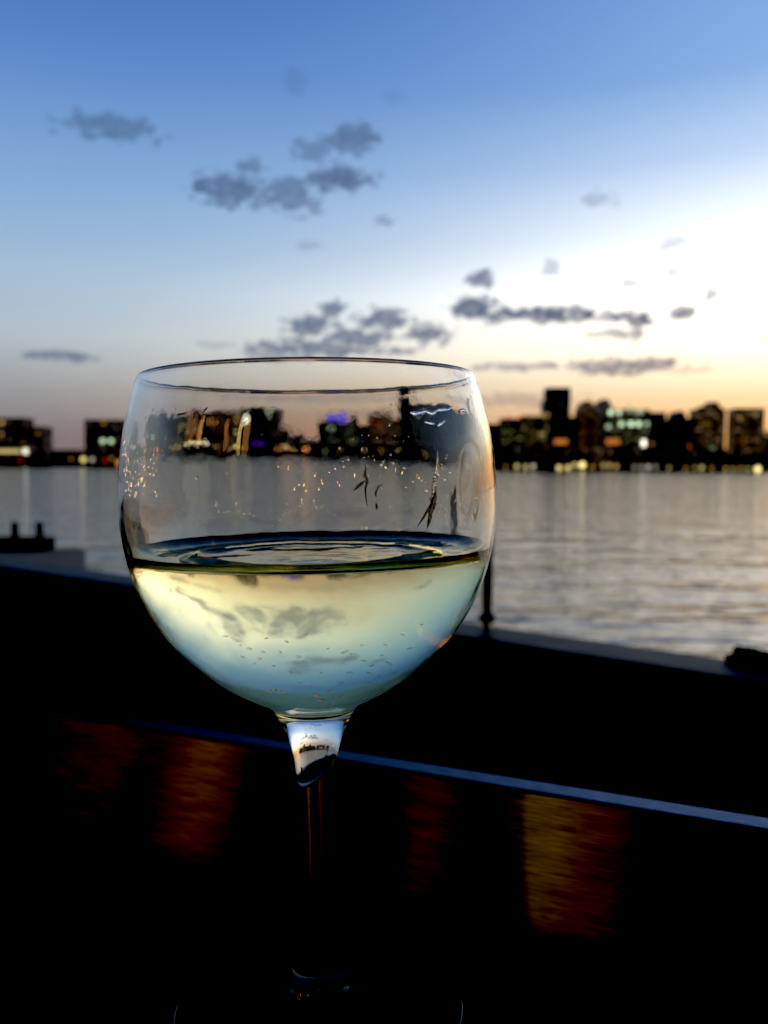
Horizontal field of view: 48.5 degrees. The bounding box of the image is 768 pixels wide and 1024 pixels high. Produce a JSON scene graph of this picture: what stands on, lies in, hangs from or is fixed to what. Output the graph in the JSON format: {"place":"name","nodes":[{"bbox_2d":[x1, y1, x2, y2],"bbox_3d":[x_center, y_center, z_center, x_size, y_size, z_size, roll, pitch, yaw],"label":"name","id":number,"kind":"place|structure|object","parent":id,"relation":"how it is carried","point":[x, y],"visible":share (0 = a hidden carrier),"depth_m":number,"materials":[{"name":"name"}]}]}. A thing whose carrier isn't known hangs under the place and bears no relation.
{"place":"outdoors","nodes":[
{"label":"outdoors","id":0,"kind":"place"},
{"bbox_2d":[0,646,463,769],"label":"deck","id":1,"kind":"structure","parent":0,"point":[28,676],"depth_m":3.27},
{"bbox_2d":[0,696,767,1023],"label":"metal panel","id":2,"kind":"object","parent":1,"relation":"on","point":[656,902],"depth_m":0.31,"materials":[{"name":"brown metal"}]},
{"bbox_3d":[-0.126,0.518,-0.002,1.300,0.764,0.600,2,3,24],"label":"table","id":3,"kind":"object","parent":1,"relation":"on","visible":0},
{"bbox_2d":[117,357,496,1023],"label":"wine glass","id":4,"kind":"object","parent":3,"relation":"on","point":[331,565],"visible":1,"depth_m":0.17,"materials":[{"name":"clear glass"}]},
{"bbox_2d":[353,480,364,490],"bbox_3d":[-0.005,-0.005,0.166,0.002,0.002,0.001,-1,3,0],"label":"wine streak","id":5,"kind":"object","parent":4,"relation":"attached to","point":[360,484],"visible":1,"depth_m":0.17,"materials":[{"name":"liquid"}]},
{"bbox_2d":[363,463,368,506],"bbox_3d":[-0.004,-0.005,0.166,0.001,0.009,0.001,0,3,0],"label":"wine streak","id":6,"kind":"object","parent":4,"relation":"attached to","point":[366,480],"visible":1,"depth_m":0.17,"materials":[{"name":"liquid"}]},
{"bbox_2d":[417,498,431,526],"bbox_3d":[0.008,0.000,0.172,0.003,0.006,0.002,-1,3,0],"label":"wine streak","id":7,"kind":"object","parent":4,"relation":"attached to","point":[426,512],"visible":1,"depth_m":0.17,"materials":[{"name":"liquid"}]},
{"bbox_2d":[410,406,452,415],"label":"light reflection","id":8,"kind":"object","parent":4,"relation":"attached to","point":[423,411],"visible":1,"depth_m":0.17,"materials":[{"name":"white"}]},
{"bbox_2d":[427,495,436,527],"bbox_3d":[0.010,-0.001,0.173,0.002,0.008,0.002,0,3,0],"label":"wine streak","id":9,"kind":"object","parent":4,"relation":"attached to","point":[432,509],"visible":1,"depth_m":0.17,"materials":[{"name":"liquid"}]},
{"bbox_2d":[431,451,438,499],"bbox_3d":[0.010,-0.007,0.174,0.002,0.011,0.002,-2,3,0],"label":"wine streak","id":10,"kind":"object","parent":4,"relation":"attached to","point":[434,485],"visible":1,"depth_m":0.17,"materials":[{"name":"liquid"}]},
{"bbox_2d":[458,408,466,412],"bbox_3d":[0.017,-0.022,0.183,0.002,0.001,0.003,0,3,0],"label":"water droplet","id":11,"kind":"object","parent":4,"relation":"attached to","point":[463,410],"visible":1,"depth_m":0.18,"materials":[{"name":"liquid"}]},
{"bbox_2d":[0,557,767,817],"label":"sea wall","id":12,"kind":"structure","parent":0,"point":[662,725],"depth_m":2.42,"materials":[{"name":"concrete"}]},
{"bbox_2d":[478,541,495,628],"bbox_3d":[0.319,0.149,2.629,0.054,0.427,0.054,0,3,0],"label":"mooring post","id":13,"kind":"object","parent":12,"relation":"on","point":[486,617],"visible":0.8,"depth_m":2.62,"materials":[{"name":"metal"}]},
{"bbox_2d":[724,645,767,668],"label":"boulder","id":14,"kind":"object","parent":12,"relation":"on","point":[745,656],"visible":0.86,"depth_m":2.15,"materials":[{"name":"black stone"}]},
{"bbox_2d":[0,467,767,658],"bbox_3d":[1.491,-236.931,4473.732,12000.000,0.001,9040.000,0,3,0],"label":"water","id":15,"kind":"structure","parent":0,"point":[674,561],"depth_m":32.92,"materials":[{"name":"grey liquid"}]},
{"bbox_2d":[0,536,85,568],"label":"dock","id":16,"kind":"object","parent":15,"relation":"on","point":[34,549],"visible":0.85,"depth_m":24.71,"materials":[{"name":"concrete"}]},
{"bbox_2d":[10,522,18,537],"bbox_3d":[-10.925,0.515,25.254,0.236,0.466,0.236,0,3,0],"label":"mooring piling","id":17,"kind":"object","parent":16,"relation":"on","point":[14,529],"visible":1,"depth_m":25.17,"materials":[{"name":"brown wood"}]},
{"bbox_2d":[35,522,43,537],"bbox_3d":[-10.197,0.517,25.254,0.236,0.470,0.236,0,3,0],"label":"mooring piling","id":18,"kind":"object","parent":16,"relation":"on","point":[39,529],"visible":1,"depth_m":25.16,"materials":[{"name":"brown wood"}]},
{"bbox_2d":[0,465,767,471],"bbox_3d":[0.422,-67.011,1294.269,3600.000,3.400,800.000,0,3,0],"label":"shore","id":19,"kind":"structure","parent":0,"point":[622,469],"depth_m":894.82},
{"bbox_2d":[0,446,31,464],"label":"pavilion","id":20,"kind":"structure","parent":19,"relation":"on","point":[11,455],"depth_m":883.32,"materials":[{"name":"black"}]},
{"bbox_2d":[0,450,20,452],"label":"lit window","id":21,"kind":"structure","parent":20,"relation":"in","point":[1,451],"depth_m":882.64,"materials":[{"name":"yellow glass"}]},
{"bbox_2d":[0,418,33,445],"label":"office block","id":22,"kind":"structure","parent":19,"relation":"on","point":[11,431],"depth_m":901.98,"materials":[{"name":"black"}]},
{"bbox_2d":[23,426,52,464],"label":"building","id":23,"kind":"structure","parent":19,"relation":"on","point":[38,440],"depth_m":903.10,"materials":[{"name":"black"}]},
{"bbox_2d":[53,450,84,464],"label":"building","id":24,"kind":"structure","parent":19,"relation":"on","point":[61,457],"depth_m":928.27,"materials":[{"name":"black"}]},
{"bbox_2d":[84,419,124,464],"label":"office block","id":25,"kind":"structure","parent":19,"relation":"on","point":[102,440],"depth_m":902.34,"materials":[{"name":"black"}]},
{"bbox_2d":[489,424,501,450],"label":"apartment building","id":26,"kind":"structure","parent":19,"relation":"on","point":[496,432],"depth_m":901.90,"materials":[{"name":"black"}]},
{"bbox_2d":[494,451,500,467],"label":"waterfront building","id":27,"kind":"structure","parent":19,"relation":"on","point":[497,454],"depth_m":890.25,"materials":[{"name":"black"}]},
{"bbox_2d":[499,416,524,446],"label":"office block","id":28,"kind":"structure","parent":19,"relation":"on","point":[512,432],"depth_m":896.77,"materials":[{"name":"black"}]},
{"bbox_2d":[499,447,546,467],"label":"waterfront building","id":29,"kind":"structure","parent":19,"relation":"on","point":[512,457],"depth_m":890.18,"materials":[{"name":"black"}]},
{"bbox_2d":[521,413,548,448],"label":"office block","id":30,"kind":"structure","parent":19,"relation":"on","point":[536,430],"depth_m":901.62,"materials":[{"name":"black"}]},
{"bbox_2d":[543,387,570,449],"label":"skyscraper","id":31,"kind":"structure","parent":19,"relation":"on","point":[556,403],"depth_m":910.90,"materials":[{"name":"black"}]},
{"bbox_2d":[554,439,566,443],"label":"lit window","id":32,"kind":"structure","parent":31,"relation":"in","point":[556,441],"depth_m":911.77,"materials":[{"name":"orange glass"}]},
{"bbox_2d":[546,449,593,467],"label":"waterfront building","id":33,"kind":"structure","parent":19,"relation":"on","point":[555,458],"depth_m":890.22,"materials":[{"name":"black"}]},
{"bbox_2d":[567,417,579,449],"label":"office block","id":34,"kind":"structure","parent":19,"relation":"on","point":[572,432],"depth_m":901.95,"materials":[{"name":"black"}]},
{"bbox_2d":[574,400,597,449],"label":"office tower","id":35,"kind":"structure","parent":19,"relation":"on","point":[585,412],"depth_m":901.44,"materials":[{"name":"brown"}]},
{"bbox_2d":[594,399,611,435],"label":"office tower","id":36,"kind":"structure","parent":19,"relation":"on","point":[603,406],"depth_m":920.84,"materials":[{"name":"grey"}]},
{"bbox_2d":[591,436,619,467],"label":"building","id":37,"kind":"structure","parent":19,"relation":"on","point":[603,447],"depth_m":887.83,"materials":[{"name":"brown"}]},
{"bbox_2d":[606,439,619,443],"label":"lit window","id":38,"kind":"structure","parent":37,"relation":"in","point":[608,441],"depth_m":886.74,"materials":[{"name":"orange glass"}]},
{"bbox_2d":[606,403,653,446],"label":"office tower","id":39,"kind":"structure","parent":19,"relation":"on","point":[629,427],"depth_m":901.43,"materials":[{"name":"black"}]},
{"bbox_2d":[614,447,672,468],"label":"waterfront building","id":40,"kind":"structure","parent":19,"relation":"on","point":[638,457],"depth_m":890.14,"materials":[{"name":"black"}]},
{"bbox_2d":[648,412,666,446],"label":"office block","id":41,"kind":"structure","parent":19,"relation":"on","point":[657,430],"depth_m":901.53,"materials":[{"name":"black"}]},
{"bbox_2d":[665,410,687,448],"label":"office tower","id":42,"kind":"structure","parent":19,"relation":"on","point":[676,429],"depth_m":902.08,"materials":[{"name":"black"}]},
{"bbox_2d":[687,418,695,448],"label":"office block","id":43,"kind":"structure","parent":19,"relation":"on","point":[691,431],"depth_m":906.67,"materials":[{"name":"black"}]},
{"bbox_2d":[672,449,726,468],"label":"waterfront building","id":44,"kind":"structure","parent":19,"relation":"on","point":[698,458],"depth_m":890.18,"materials":[{"name":"black"}]},
{"bbox_2d":[689,402,725,448],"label":"office tower","id":45,"kind":"structure","parent":19,"relation":"on","point":[710,417],"depth_m":901.73,"materials":[{"name":"brown"}]},
{"bbox_2d":[699,423,711,425],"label":"lit window","id":46,"kind":"structure","parent":45,"relation":"in","point":[700,424],"depth_m":900.71,"materials":[{"name":"glass"}]},
{"bbox_2d":[727,408,765,451],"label":"office tower","id":47,"kind":"structure","parent":19,"relation":"on","point":[745,429],"depth_m":901.89,"materials":[{"name":"brown"}]},
{"bbox_2d":[726,452,767,468],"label":"waterfront building","id":48,"kind":"structure","parent":19,"relation":"on","point":[745,460],"depth_m":890.27,"materials":[{"name":"black"}]},
{"bbox_2d":[764,431,767,451],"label":"office block","id":49,"kind":"structure","parent":19,"relation":"on","point":[765,441],"depth_m":907.15,"materials":[{"name":"black"}]},
{"bbox_2d":[0,0,767,449],"label":"sky","id":50,"kind":"structure","parent":0,"point":[528,197],"materials":[{"name":"blue"}]}
]}

